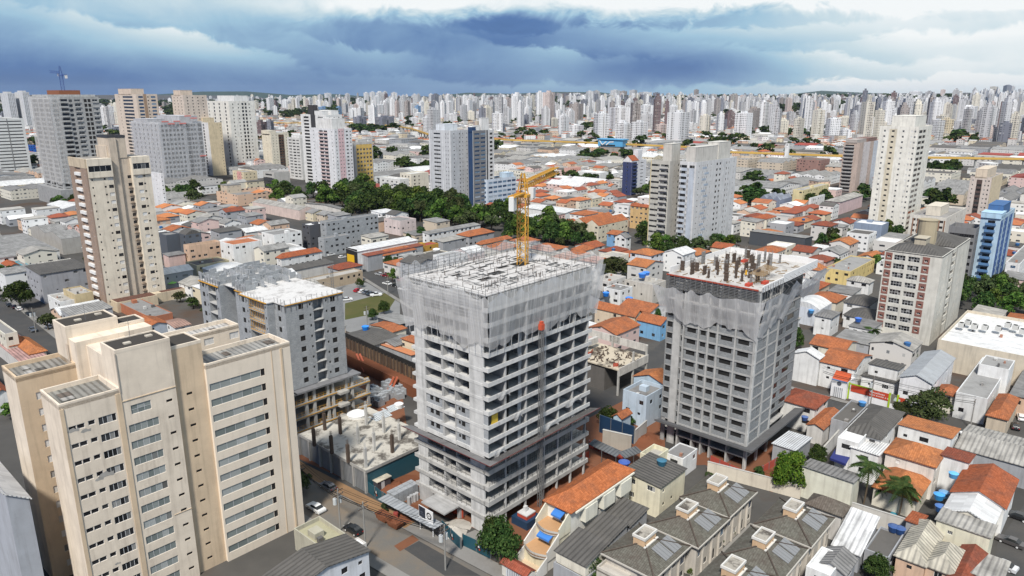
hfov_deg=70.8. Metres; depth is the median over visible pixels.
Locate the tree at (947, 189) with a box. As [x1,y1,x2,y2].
[939,187,951,194]
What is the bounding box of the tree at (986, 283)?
[969,275,996,294]
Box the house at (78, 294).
[63,286,93,303]
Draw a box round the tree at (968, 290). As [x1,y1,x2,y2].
[959,279,972,305]
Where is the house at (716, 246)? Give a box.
[710,241,740,252]
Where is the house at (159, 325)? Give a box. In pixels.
[141,315,167,333]
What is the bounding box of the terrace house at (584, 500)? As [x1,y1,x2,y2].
[500,459,634,575]
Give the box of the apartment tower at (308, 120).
[300,105,341,182]
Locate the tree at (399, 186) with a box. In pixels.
[393,183,411,189]
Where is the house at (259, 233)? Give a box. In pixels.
[257,228,280,234]
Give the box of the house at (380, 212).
[371,208,390,217]
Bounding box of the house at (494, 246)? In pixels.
[482,242,516,255]
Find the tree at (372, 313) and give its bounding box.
[367,308,378,319]
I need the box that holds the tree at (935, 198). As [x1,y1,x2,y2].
[923,194,945,203]
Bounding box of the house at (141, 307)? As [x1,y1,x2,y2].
[120,299,172,320]
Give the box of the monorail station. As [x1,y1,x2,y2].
[597,138,628,154]
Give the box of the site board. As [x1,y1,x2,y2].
[419,504,433,536]
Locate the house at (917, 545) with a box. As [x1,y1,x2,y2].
[893,518,944,575]
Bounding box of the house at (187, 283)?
[178,275,198,297]
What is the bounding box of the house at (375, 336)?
[347,327,398,347]
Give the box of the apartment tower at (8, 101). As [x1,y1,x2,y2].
[0,92,18,117]
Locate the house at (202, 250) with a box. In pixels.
[183,240,221,261]
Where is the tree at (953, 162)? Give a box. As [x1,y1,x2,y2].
[944,159,962,168]
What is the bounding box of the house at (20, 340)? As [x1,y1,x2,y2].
[9,335,22,346]
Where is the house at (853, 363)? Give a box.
[818,348,872,388]
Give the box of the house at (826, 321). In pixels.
[813,309,841,335]
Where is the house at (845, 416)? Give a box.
[829,400,868,438]
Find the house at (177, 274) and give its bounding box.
[163,264,193,288]
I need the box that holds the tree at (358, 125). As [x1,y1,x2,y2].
[355,123,367,127]
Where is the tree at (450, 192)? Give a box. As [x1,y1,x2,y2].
[443,187,462,197]
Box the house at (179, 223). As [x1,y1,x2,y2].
[171,221,187,224]
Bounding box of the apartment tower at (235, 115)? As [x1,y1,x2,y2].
[207,95,259,165]
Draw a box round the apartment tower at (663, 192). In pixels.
[647,143,681,248]
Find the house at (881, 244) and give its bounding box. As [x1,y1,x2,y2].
[872,236,902,252]
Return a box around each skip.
[374,509,392,522]
[385,515,404,529]
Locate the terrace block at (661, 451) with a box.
[640,444,668,458]
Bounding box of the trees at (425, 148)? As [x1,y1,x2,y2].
[0,93,1021,285]
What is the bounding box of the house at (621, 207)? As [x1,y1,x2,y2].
[614,203,630,215]
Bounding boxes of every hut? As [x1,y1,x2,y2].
[372,473,390,489]
[667,443,696,475]
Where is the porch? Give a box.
[860,372,899,394]
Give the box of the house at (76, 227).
[74,225,79,232]
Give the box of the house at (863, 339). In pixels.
[836,328,876,353]
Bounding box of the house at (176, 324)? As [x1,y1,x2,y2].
[166,318,190,331]
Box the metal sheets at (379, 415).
[368,410,391,421]
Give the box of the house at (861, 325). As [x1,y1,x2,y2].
[848,318,882,334]
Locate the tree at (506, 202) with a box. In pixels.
[503,197,516,211]
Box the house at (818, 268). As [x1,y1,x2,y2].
[805,263,827,281]
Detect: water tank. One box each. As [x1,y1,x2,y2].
[347,409,363,419]
[362,325,368,330]
[394,402,402,408]
[603,291,609,296]
[618,459,629,466]
[638,272,645,277]
[657,458,666,466]
[801,415,807,420]
[855,317,861,321]
[859,400,866,406]
[888,523,896,532]
[896,525,905,534]
[904,341,910,346]
[933,491,944,500]
[935,503,943,511]
[939,489,949,497]
[949,471,958,478]
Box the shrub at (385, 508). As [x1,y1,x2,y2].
[381,503,388,510]
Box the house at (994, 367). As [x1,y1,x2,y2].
[977,355,1014,392]
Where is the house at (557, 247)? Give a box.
[532,243,567,255]
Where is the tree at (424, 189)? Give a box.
[421,186,428,192]
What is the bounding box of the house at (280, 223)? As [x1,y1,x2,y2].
[262,219,289,229]
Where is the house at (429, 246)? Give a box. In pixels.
[420,242,438,251]
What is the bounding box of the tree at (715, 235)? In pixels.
[709,233,719,240]
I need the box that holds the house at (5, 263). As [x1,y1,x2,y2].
[1,260,19,266]
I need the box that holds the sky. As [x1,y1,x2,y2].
[0,0,1023,95]
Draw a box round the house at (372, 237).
[361,232,388,244]
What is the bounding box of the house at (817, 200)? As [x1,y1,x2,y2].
[808,194,824,204]
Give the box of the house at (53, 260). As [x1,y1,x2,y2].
[36,258,70,263]
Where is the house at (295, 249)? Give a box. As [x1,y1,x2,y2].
[289,247,305,251]
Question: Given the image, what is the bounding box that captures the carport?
[377,313,413,334]
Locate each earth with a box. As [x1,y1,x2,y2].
[299,365,405,477]
[404,401,774,551]
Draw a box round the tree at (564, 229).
[549,221,573,245]
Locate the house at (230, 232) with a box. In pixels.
[210,226,241,237]
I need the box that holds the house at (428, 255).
[416,250,442,258]
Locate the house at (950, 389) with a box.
[935,384,958,414]
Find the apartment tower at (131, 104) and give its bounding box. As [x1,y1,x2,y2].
[114,89,158,154]
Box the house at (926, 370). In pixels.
[898,349,955,407]
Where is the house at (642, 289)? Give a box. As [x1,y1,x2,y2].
[625,275,665,302]
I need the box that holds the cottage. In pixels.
[612,408,632,424]
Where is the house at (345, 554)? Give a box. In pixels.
[262,533,371,575]
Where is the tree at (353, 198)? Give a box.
[345,196,363,213]
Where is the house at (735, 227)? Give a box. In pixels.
[731,220,740,234]
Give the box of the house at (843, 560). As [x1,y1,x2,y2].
[819,546,858,575]
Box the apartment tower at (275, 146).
[261,130,288,166]
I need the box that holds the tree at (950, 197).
[938,192,958,203]
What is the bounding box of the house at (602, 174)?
[578,170,607,178]
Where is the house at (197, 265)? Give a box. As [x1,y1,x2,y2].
[185,256,228,275]
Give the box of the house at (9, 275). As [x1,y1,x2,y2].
[0,264,32,288]
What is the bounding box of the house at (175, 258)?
[162,251,185,266]
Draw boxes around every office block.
[0,117,31,171]
[484,171,515,203]
[948,222,979,276]
[1004,246,1023,272]
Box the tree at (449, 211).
[447,207,457,225]
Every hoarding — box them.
[368,482,383,502]
[424,525,441,536]
[441,520,461,549]
[462,533,491,558]
[599,414,635,443]
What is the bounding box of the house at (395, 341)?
[383,334,407,346]
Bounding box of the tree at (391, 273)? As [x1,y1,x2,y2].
[387,268,396,281]
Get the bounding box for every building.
[0,462,43,575]
[159,231,180,256]
[318,233,350,256]
[320,213,378,245]
[853,219,888,238]
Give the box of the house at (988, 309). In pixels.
[972,304,1007,315]
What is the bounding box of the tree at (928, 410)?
[903,386,953,420]
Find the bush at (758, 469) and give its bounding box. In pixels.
[753,466,764,474]
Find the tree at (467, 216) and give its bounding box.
[453,210,476,224]
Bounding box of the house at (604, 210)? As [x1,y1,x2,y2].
[597,208,613,213]
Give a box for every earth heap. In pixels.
[380,475,419,493]
[398,505,418,522]
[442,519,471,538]
[527,480,565,502]
[529,501,544,512]
[566,462,593,477]
[632,432,661,448]
[750,469,773,477]
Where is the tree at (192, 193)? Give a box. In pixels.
[184,189,203,200]
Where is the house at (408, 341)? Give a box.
[400,335,414,350]
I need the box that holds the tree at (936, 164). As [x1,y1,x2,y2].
[927,160,942,168]
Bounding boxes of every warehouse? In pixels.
[0,172,34,176]
[0,175,34,180]
[0,178,44,195]
[0,183,38,200]
[14,166,41,173]
[28,169,42,177]
[47,200,75,212]
[164,175,222,190]
[166,190,197,203]
[216,187,277,205]
[226,165,256,174]
[238,164,288,177]
[253,198,314,219]
[305,202,343,211]
[346,237,417,264]
[362,243,422,271]
[373,158,399,171]
[374,169,410,182]
[377,173,429,183]
[379,151,415,159]
[382,147,410,149]
[394,165,429,171]
[400,155,428,163]
[409,148,427,155]
[494,149,514,154]
[494,154,510,158]
[494,158,513,162]
[494,159,534,170]
[494,170,533,179]
[503,155,544,159]
[505,151,546,155]
[516,177,560,184]
[523,164,566,170]
[523,204,581,219]
[530,157,571,162]
[531,153,567,157]
[538,146,560,153]
[546,176,611,189]
[555,160,595,166]
[556,155,593,160]
[559,146,590,155]
[585,156,623,163]
[589,163,622,168]
[611,159,654,163]
[620,168,650,183]
[642,153,662,158]
[680,154,685,160]
[732,150,757,155]
[734,178,753,191]
[735,155,765,167]
[735,167,761,179]
[748,180,799,194]
[749,169,795,179]
[757,157,796,170]
[761,154,792,157]
[776,177,816,187]
[791,153,816,158]
[791,169,840,183]
[801,278,819,297]
[825,162,841,171]
[830,157,841,161]
[923,176,935,192]
[925,169,960,181]
[928,154,960,162]
[928,184,968,205]
[936,179,969,185]
[961,156,997,165]
[962,174,1007,185]
[970,167,1017,181]
[997,164,1023,173]
[999,190,1020,200]
[1000,185,1023,193]
[1002,157,1021,164]
[1008,173,1023,187]
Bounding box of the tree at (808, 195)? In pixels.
[804,193,816,199]
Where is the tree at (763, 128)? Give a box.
[759,126,769,131]
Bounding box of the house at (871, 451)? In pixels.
[848,441,889,484]
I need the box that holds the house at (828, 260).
[809,254,834,266]
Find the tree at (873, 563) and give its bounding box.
[862,552,895,575]
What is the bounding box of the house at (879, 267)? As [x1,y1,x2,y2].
[875,260,883,274]
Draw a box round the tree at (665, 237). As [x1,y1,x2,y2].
[660,234,676,244]
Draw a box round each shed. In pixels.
[0,334,45,363]
[202,262,241,272]
[282,258,334,278]
[380,344,414,362]
[553,527,610,575]
[584,511,629,546]
[589,291,609,307]
[605,497,648,531]
[799,295,831,326]
[800,458,860,511]
[970,554,1010,575]
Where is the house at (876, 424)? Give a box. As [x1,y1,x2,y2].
[844,403,905,443]
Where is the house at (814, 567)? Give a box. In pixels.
[805,546,836,575]
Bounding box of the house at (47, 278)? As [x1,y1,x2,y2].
[25,259,88,303]
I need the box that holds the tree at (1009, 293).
[1001,289,1020,297]
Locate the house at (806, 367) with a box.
[792,347,824,385]
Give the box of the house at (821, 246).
[813,244,828,249]
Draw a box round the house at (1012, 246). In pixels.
[1008,241,1023,250]
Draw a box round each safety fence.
[579,450,589,457]
[588,440,624,458]
[710,455,740,468]
[754,458,776,471]
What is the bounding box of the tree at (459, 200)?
[446,195,464,207]
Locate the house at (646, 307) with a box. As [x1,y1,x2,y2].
[620,298,665,316]
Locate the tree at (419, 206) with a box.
[412,199,425,221]
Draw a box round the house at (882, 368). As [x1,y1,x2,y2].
[868,358,905,389]
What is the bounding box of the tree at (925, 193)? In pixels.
[922,187,939,203]
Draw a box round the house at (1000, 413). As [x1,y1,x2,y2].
[985,393,1020,432]
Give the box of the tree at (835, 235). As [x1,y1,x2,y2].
[828,233,841,240]
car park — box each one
[334,282,399,331]
[996,506,1023,575]
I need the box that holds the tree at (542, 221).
[536,215,553,240]
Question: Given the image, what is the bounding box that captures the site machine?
[511,505,537,530]
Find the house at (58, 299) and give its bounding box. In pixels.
[47,292,74,308]
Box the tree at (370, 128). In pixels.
[361,126,374,130]
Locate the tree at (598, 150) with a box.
[592,148,604,153]
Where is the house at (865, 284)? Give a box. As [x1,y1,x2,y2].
[846,276,874,294]
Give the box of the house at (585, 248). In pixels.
[571,244,594,252]
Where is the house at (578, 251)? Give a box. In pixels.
[556,249,588,259]
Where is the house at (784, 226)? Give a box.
[767,220,794,233]
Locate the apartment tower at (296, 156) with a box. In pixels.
[287,135,304,179]
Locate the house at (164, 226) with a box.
[158,224,171,230]
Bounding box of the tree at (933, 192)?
[928,188,940,196]
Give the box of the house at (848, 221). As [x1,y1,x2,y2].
[831,217,855,230]
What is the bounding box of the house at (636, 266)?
[627,257,662,278]
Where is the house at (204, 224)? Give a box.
[191,217,219,231]
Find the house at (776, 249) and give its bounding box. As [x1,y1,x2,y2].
[756,245,786,254]
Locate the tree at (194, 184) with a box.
[188,178,205,190]
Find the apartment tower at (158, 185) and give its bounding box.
[151,172,166,205]
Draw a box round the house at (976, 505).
[944,493,1001,538]
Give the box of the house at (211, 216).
[196,213,221,219]
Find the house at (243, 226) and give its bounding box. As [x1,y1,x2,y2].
[229,224,253,228]
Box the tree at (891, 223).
[885,219,893,228]
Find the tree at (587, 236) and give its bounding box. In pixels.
[581,232,596,241]
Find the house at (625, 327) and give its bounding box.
[588,316,640,349]
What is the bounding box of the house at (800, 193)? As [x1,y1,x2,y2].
[792,183,828,200]
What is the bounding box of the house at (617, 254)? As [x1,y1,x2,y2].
[600,251,628,261]
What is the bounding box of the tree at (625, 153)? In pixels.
[621,149,632,156]
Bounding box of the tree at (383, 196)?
[371,190,390,209]
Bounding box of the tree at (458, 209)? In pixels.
[448,204,464,224]
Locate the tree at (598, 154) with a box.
[593,152,603,156]
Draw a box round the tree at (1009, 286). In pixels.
[1000,282,1023,294]
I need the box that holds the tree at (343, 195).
[333,189,348,206]
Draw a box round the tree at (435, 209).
[426,198,447,217]
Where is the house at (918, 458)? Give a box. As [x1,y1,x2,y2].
[883,437,943,499]
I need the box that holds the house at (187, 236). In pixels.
[179,228,201,251]
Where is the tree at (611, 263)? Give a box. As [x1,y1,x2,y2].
[595,256,628,275]
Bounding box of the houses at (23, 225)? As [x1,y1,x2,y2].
[0,97,1023,234]
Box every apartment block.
[198,260,371,434]
[232,169,257,179]
[379,176,408,188]
[400,171,428,189]
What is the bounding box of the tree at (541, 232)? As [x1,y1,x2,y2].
[537,230,548,242]
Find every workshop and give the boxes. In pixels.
[0,233,59,263]
[30,223,82,254]
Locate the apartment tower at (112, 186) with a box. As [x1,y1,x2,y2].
[68,134,184,312]
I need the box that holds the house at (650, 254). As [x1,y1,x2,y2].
[629,248,663,261]
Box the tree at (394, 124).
[384,122,400,129]
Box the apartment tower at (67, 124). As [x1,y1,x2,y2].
[28,90,103,202]
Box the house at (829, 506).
[805,493,851,539]
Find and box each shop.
[825,255,874,284]
[830,370,854,398]
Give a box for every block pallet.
[365,388,376,396]
[370,394,378,405]
[372,394,384,407]
[373,385,382,394]
[379,391,388,401]
[381,381,392,389]
[382,388,393,398]
[388,385,399,391]
[394,388,404,399]
[399,384,406,394]
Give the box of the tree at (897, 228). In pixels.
[890,225,905,233]
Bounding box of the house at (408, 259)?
[400,255,436,273]
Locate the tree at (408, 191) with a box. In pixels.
[399,187,413,197]
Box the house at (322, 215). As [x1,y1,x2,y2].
[316,210,332,221]
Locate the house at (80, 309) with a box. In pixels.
[60,301,112,317]
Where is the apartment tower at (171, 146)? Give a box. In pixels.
[130,115,206,178]
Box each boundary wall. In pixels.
[707,461,801,498]
[822,430,839,456]
[852,502,905,537]
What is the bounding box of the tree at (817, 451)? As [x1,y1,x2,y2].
[808,443,828,461]
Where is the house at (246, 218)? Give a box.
[237,212,263,224]
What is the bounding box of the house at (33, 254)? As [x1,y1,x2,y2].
[15,246,57,263]
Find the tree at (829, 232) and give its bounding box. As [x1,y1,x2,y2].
[826,227,839,238]
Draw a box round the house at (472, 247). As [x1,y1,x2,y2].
[452,245,484,259]
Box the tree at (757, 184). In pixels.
[750,181,765,198]
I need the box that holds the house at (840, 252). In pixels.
[819,245,849,259]
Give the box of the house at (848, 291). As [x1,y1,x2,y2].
[828,284,861,298]
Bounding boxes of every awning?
[587,439,641,462]
[830,449,849,465]
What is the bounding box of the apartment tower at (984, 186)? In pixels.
[966,165,1002,214]
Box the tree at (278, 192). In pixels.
[268,187,285,198]
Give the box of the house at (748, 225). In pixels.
[740,217,764,236]
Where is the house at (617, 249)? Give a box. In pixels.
[598,246,628,255]
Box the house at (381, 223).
[378,217,384,231]
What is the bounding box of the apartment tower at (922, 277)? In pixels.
[875,218,970,345]
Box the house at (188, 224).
[181,221,190,227]
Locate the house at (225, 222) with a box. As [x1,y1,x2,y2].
[219,218,240,227]
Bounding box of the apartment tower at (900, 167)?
[868,115,932,233]
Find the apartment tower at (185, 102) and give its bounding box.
[171,90,208,121]
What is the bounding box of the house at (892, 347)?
[869,332,922,369]
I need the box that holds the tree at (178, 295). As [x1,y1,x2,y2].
[171,291,188,301]
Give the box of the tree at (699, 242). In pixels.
[691,236,711,248]
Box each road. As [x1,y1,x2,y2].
[0,295,57,354]
[266,216,613,413]
[302,479,489,575]
[352,211,961,323]
[593,340,664,404]
[631,349,959,440]
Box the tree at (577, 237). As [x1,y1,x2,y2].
[571,231,582,244]
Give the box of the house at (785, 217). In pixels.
[773,214,794,220]
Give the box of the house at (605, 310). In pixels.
[594,301,641,322]
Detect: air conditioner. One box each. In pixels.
[958,322,964,327]
[965,319,971,325]
[970,323,977,329]
[981,324,988,330]
[994,325,1001,331]
[1004,322,1011,327]
[1012,324,1018,330]
[1018,328,1023,334]
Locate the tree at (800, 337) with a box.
[795,327,804,349]
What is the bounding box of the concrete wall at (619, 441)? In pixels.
[602,429,631,450]
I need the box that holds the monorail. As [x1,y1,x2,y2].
[274,122,1023,167]
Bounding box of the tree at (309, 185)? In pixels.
[305,181,317,197]
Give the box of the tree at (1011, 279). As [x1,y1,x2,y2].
[991,272,1019,295]
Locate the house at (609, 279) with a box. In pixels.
[600,273,625,291]
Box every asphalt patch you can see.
[395,535,417,550]
[405,541,479,575]
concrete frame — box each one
[297,401,418,493]
[587,330,648,395]
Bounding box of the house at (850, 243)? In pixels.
[829,236,858,255]
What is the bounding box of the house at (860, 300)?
[842,294,877,318]
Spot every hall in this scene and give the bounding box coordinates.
[749,229,812,245]
[954,424,1023,488]
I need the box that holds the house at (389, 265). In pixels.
[383,258,402,278]
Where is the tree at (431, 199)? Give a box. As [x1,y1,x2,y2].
[422,191,443,216]
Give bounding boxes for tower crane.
[49,66,67,89]
[508,167,558,264]
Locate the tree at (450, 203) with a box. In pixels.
[440,200,457,221]
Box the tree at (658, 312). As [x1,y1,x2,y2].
[654,308,661,315]
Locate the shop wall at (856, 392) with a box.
[847,382,905,409]
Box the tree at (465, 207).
[462,204,471,211]
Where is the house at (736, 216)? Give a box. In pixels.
[732,213,745,219]
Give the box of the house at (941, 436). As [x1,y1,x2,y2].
[897,415,960,449]
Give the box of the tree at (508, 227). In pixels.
[500,221,514,236]
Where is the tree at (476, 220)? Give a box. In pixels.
[469,211,480,222]
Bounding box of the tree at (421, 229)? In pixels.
[416,226,425,233]
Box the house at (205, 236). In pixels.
[197,230,210,241]
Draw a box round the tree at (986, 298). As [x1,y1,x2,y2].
[971,291,996,307]
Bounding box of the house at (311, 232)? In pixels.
[302,221,320,248]
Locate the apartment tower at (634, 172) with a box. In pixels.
[622,149,646,195]
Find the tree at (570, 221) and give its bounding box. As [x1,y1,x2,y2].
[564,218,576,239]
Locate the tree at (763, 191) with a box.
[760,188,769,195]
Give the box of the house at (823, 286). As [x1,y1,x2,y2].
[819,281,830,290]
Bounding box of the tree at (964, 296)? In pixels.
[960,281,968,299]
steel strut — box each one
[355,353,363,371]
[389,376,397,386]
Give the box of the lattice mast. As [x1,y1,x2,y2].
[329,261,333,287]
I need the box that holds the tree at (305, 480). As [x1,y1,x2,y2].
[301,471,312,489]
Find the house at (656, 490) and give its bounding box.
[628,452,687,516]
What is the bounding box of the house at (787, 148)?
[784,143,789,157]
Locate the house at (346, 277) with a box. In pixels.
[302,268,362,287]
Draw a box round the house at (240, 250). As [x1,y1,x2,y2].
[220,237,261,263]
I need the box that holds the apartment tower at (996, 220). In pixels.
[971,200,1014,280]
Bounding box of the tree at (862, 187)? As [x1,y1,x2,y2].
[857,183,870,193]
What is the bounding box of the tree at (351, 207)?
[341,202,359,215]
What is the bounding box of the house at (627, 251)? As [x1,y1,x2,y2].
[623,250,632,261]
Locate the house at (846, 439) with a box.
[834,429,866,469]
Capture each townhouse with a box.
[596,522,691,575]
[646,497,730,575]
[679,473,757,545]
[698,551,774,575]
[720,525,809,575]
[753,497,835,575]
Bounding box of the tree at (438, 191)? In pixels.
[432,187,443,197]
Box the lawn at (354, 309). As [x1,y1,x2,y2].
[345,293,394,319]
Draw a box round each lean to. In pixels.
[831,507,879,572]
[904,510,927,536]
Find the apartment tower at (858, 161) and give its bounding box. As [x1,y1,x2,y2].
[839,137,877,192]
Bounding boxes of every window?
[2,94,16,117]
[18,93,32,124]
[36,392,40,399]
[39,408,43,415]
[42,424,46,431]
[45,439,49,446]
[47,455,52,462]
[53,99,101,188]
[71,443,79,448]
[74,460,82,466]
[77,423,84,428]
[77,477,85,483]
[80,440,87,446]
[80,494,87,499]
[83,457,90,463]
[83,510,90,516]
[86,474,93,480]
[86,527,93,532]
[88,165,111,171]
[88,419,94,425]
[88,491,95,496]
[89,543,96,549]
[91,179,158,302]
[91,437,97,442]
[91,507,98,513]
[92,559,99,565]
[94,454,100,459]
[94,524,101,529]
[97,540,103,545]
[98,413,116,424]
[99,555,106,561]
[101,430,118,441]
[104,446,121,458]
[106,463,124,475]
[109,479,126,491]
[112,495,128,507]
[114,511,131,523]
[117,527,133,539]
[119,542,136,555]
[122,558,138,570]
[129,416,159,432]
[131,400,151,413]
[131,433,161,449]
[133,162,149,168]
[134,123,200,176]
[134,449,163,465]
[136,465,165,481]
[139,480,167,497]
[141,496,169,513]
[143,511,171,528]
[146,526,173,543]
[148,540,176,558]
[150,555,178,573]
[167,570,180,575]
[187,97,204,119]
[204,337,213,345]
[209,370,260,390]
[211,384,261,406]
[213,399,263,421]
[215,414,264,436]
[217,428,265,452]
[218,443,267,466]
[220,456,268,481]
[222,471,270,496]
[223,484,271,510]
[225,498,272,524]
[227,511,273,538]
[228,525,275,552]
[229,331,238,338]
[232,103,253,161]
[313,130,352,180]
[341,566,346,573]
[647,485,654,491]
[681,415,689,421]
[682,404,690,410]
[683,393,691,399]
[684,372,692,377]
[684,383,691,388]
[685,361,693,366]
[686,350,694,355]
[687,327,695,332]
[687,338,694,344]
[694,164,732,234]
[714,414,725,421]
[714,425,724,432]
[715,403,726,410]
[716,392,727,398]
[717,381,728,387]
[718,369,729,376]
[719,358,730,364]
[720,346,731,353]
[721,335,732,341]
[730,431,740,437]
[731,420,741,426]
[732,408,742,415]
[733,397,743,403]
[734,385,744,392]
[735,374,745,380]
[736,362,746,369]
[737,350,747,357]
[738,339,748,345]
[786,323,792,330]
[787,312,793,319]
[841,443,849,449]
[884,322,895,328]
[886,314,896,320]
[887,306,897,311]
[888,297,898,303]
[889,289,899,294]
[890,280,901,286]
[891,272,902,277]
[893,263,903,269]
[894,255,905,260]
[898,129,928,223]
[898,325,909,331]
[899,317,910,322]
[900,308,911,314]
[902,300,912,305]
[903,291,914,297]
[904,283,915,288]
[905,274,916,279]
[907,265,918,271]
[908,256,919,262]
[919,437,928,442]
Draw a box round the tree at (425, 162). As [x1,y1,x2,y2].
[419,159,428,165]
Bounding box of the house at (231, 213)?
[218,206,244,219]
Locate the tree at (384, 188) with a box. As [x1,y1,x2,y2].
[378,186,392,191]
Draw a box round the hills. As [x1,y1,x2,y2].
[157,91,890,97]
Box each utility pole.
[28,308,35,332]
[332,488,342,529]
[358,501,367,541]
[364,306,368,324]
[439,524,448,570]
[869,376,875,402]
[970,399,975,424]
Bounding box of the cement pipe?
[407,496,410,504]
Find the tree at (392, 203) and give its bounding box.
[390,192,396,208]
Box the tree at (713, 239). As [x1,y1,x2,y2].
[710,237,720,243]
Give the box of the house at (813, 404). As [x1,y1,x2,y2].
[779,388,830,432]
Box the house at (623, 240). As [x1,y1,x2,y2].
[614,232,631,249]
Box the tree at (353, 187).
[346,183,360,193]
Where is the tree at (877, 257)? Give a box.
[873,254,881,268]
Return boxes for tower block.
[100,105,109,126]
[105,105,114,127]
[114,112,117,123]
[256,120,266,133]
[266,97,273,114]
[266,119,273,129]
[272,105,277,114]
[281,99,287,107]
[345,93,349,103]
[349,108,356,117]
[353,115,366,125]
[356,107,363,116]
[368,104,377,123]
[369,91,375,100]
[375,115,393,125]
[376,91,381,100]
[377,104,383,113]
[384,101,389,115]
[390,97,394,117]
[391,92,396,99]
[399,112,403,119]
[404,100,409,116]
[411,103,418,112]
[423,115,427,130]
[424,100,428,113]
[427,108,440,136]
[431,93,439,102]
[440,100,445,117]
[444,94,452,102]
[444,113,456,121]
[446,100,453,113]
[456,97,461,111]
[460,104,467,120]
[462,95,466,104]
[466,98,472,110]
[467,110,474,119]
[472,96,479,109]
[473,101,476,117]
[479,106,485,117]
[484,105,492,122]
[489,99,493,112]
[492,111,502,131]
[493,97,496,110]
[497,95,502,112]
[503,104,508,123]
[504,97,510,107]
[509,108,511,122]
[511,92,522,117]
[517,100,523,125]
[524,96,531,107]
[524,105,531,121]
[536,91,542,114]
[541,106,549,125]
[543,90,554,118]
[550,117,557,126]
[556,109,562,118]
[558,113,568,133]
[566,108,574,123]
[569,102,583,122]
[569,124,583,135]
[585,105,589,116]
[586,91,592,98]
[593,90,599,98]
[593,111,609,137]
[599,95,604,109]
[607,96,612,112]
[609,105,629,131]
[610,90,619,97]
[610,100,614,106]
[615,95,620,104]
[615,120,630,139]
[627,98,633,108]
[630,101,640,122]
[631,120,647,140]
[640,112,652,127]
[641,104,653,112]
[652,94,661,131]
[656,123,666,133]
[664,99,668,123]
[666,110,689,139]
[669,104,677,111]
[685,100,692,111]
[689,122,697,131]
[690,109,696,122]
[692,101,698,122]
[699,100,706,115]
[699,114,710,131]
[713,98,720,115]
[716,111,724,132]
[720,97,723,110]
[724,110,734,127]
[724,119,726,129]
[733,111,752,138]
[747,108,756,133]
[753,106,759,127]
[758,100,769,128]
[767,104,770,129]
[769,100,779,129]
[771,107,781,133]
[780,117,788,136]
[786,111,795,125]
[792,116,804,137]
[800,94,807,115]
[803,96,812,130]
[810,100,814,124]
[810,108,825,137]
[819,100,827,124]
[825,117,840,134]
[838,115,848,125]
[839,128,851,137]
[840,103,845,113]
[848,107,856,125]
[849,110,859,133]
[858,99,875,136]
[858,105,861,120]
[861,88,867,104]
[872,108,885,138]
[875,96,881,109]
[882,99,895,124]
[890,108,896,124]
[891,91,896,103]
[897,96,905,108]
[897,102,909,114]
[903,96,913,114]
[909,91,922,94]
[912,99,922,114]
[926,95,934,123]
[927,97,942,124]
[931,118,944,140]
[936,114,948,118]
[941,117,953,136]
[942,97,949,113]
[943,102,950,115]
[949,103,953,118]
[952,94,958,104]
[953,119,961,129]
[956,99,965,120]
[961,107,973,132]
[964,98,969,105]
[965,105,977,118]
[970,90,980,99]
[971,93,980,111]
[975,107,982,132]
[978,102,994,137]
[985,89,994,98]
[988,92,994,101]
[990,125,997,141]
[992,106,995,124]
[993,105,997,124]
[995,109,999,126]
[996,95,1013,141]
[997,92,1004,110]
[997,101,1013,127]
[997,121,1012,145]
[1003,85,1011,91]
[1010,111,1020,138]
[1017,131,1021,140]
[1020,118,1023,132]
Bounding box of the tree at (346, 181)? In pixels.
[338,178,349,184]
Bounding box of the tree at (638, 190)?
[632,188,644,193]
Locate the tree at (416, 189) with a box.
[411,185,423,215]
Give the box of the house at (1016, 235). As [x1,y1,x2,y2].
[1009,228,1023,242]
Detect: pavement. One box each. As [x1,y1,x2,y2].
[0,288,55,338]
[300,462,473,550]
[304,515,406,575]
[363,277,412,309]
[405,522,503,575]
[791,386,905,417]
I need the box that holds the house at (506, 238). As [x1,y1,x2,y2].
[476,235,511,246]
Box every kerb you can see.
[304,514,408,575]
[317,482,493,575]
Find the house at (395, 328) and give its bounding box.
[371,321,406,334]
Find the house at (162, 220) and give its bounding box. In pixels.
[156,216,170,225]
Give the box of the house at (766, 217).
[752,213,776,228]
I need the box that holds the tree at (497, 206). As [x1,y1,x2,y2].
[489,200,505,216]
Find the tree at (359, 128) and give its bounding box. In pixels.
[355,126,364,132]
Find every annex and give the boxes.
[553,561,595,575]
[805,407,838,445]
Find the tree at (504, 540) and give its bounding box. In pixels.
[475,514,522,564]
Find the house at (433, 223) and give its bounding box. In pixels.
[422,217,449,230]
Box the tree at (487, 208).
[480,203,492,225]
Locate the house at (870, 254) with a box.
[858,250,880,266]
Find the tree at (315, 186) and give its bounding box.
[311,179,328,193]
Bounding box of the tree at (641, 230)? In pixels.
[633,224,647,243]
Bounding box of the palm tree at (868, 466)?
[847,455,891,503]
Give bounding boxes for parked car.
[28,326,36,331]
[305,501,325,513]
[319,481,336,491]
[343,523,363,536]
[370,292,381,296]
[995,533,1023,549]
[1002,558,1018,573]
[1008,510,1023,522]
[1011,422,1020,430]
[1016,413,1023,420]
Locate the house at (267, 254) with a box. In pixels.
[253,242,288,264]
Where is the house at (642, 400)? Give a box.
[622,379,662,426]
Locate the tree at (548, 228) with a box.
[541,221,560,242]
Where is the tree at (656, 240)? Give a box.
[642,232,662,250]
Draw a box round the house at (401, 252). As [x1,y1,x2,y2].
[382,245,416,267]
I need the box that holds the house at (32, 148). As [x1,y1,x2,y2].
[28,145,36,151]
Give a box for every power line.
[5,291,30,310]
[300,462,338,497]
[336,489,445,533]
[823,368,872,382]
[874,377,975,403]
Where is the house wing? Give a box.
[871,467,930,516]
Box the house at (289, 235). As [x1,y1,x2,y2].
[261,228,302,246]
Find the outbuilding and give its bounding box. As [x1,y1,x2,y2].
[355,537,366,546]

